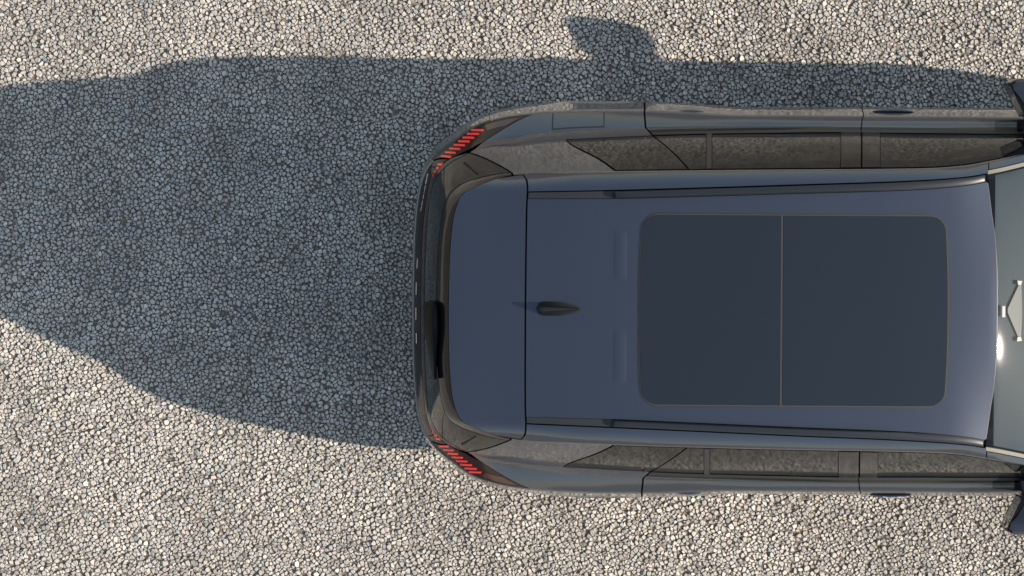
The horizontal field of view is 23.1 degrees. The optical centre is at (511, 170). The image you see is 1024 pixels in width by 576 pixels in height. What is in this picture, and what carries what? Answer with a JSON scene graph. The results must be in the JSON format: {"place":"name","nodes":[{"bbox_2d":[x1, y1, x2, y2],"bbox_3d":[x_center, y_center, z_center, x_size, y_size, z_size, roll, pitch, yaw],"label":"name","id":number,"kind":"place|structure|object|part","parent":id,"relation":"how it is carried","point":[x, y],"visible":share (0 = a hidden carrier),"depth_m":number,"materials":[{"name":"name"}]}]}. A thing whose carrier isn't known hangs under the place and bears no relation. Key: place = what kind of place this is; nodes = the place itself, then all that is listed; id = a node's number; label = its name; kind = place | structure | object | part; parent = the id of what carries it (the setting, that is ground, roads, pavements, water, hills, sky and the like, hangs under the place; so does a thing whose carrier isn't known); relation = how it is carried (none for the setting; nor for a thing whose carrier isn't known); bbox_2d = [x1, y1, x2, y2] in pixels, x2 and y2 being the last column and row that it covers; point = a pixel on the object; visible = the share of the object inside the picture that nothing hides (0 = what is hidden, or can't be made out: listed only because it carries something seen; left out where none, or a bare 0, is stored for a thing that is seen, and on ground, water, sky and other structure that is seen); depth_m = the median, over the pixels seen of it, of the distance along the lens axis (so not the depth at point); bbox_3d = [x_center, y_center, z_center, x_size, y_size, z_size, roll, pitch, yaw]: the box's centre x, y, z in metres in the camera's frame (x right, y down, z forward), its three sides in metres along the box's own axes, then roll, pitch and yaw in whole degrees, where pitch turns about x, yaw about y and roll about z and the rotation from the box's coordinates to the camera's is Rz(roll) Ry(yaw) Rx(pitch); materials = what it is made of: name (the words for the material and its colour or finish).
{"place":"outdoors","nodes":[
{"label":"outdoors","id":0,"kind":"place"},
{"bbox_2d":[0,0,1023,575],"bbox_3d":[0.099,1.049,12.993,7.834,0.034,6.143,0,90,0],"label":"gravel","id":1,"kind":"structure","parent":0,"point":[378,272],"depth_m":13.00,"materials":[{"name":"grey gravel"}]},
{"bbox_2d":[412,78,1023,534],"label":"car","id":2,"kind":"object","parent":1,"relation":"on","point":[642,300],"visible":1,"depth_m":11.39,"materials":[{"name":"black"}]},
{"bbox_3d":[1.178,1.436,12.070,1.104,1.247,0.335,0,90,0],"label":"rear door","id":3,"kind":"part","parent":2,"relation":"part of","materials":[{"name":"blue paint"}]},
{"bbox_3d":[1.189,-0.168,12.070,1.104,1.248,0.334,0,90,0],"label":"rear door","id":4,"kind":"part","parent":2,"relation":"part of","materials":[{"name":"blue paint"}]},
{"bbox_3d":[2.319,1.446,12.072,1.454,1.242,0.314,0,90,0],"label":"front door","id":5,"kind":"part","parent":2,"relation":"part of","materials":[{"name":"blue paint"}]},
{"bbox_3d":[2.331,-0.163,12.072,1.454,1.243,0.313,0,90,0],"label":"front door","id":6,"kind":"part","parent":2,"relation":"part of","materials":[{"name":"blue paint"}]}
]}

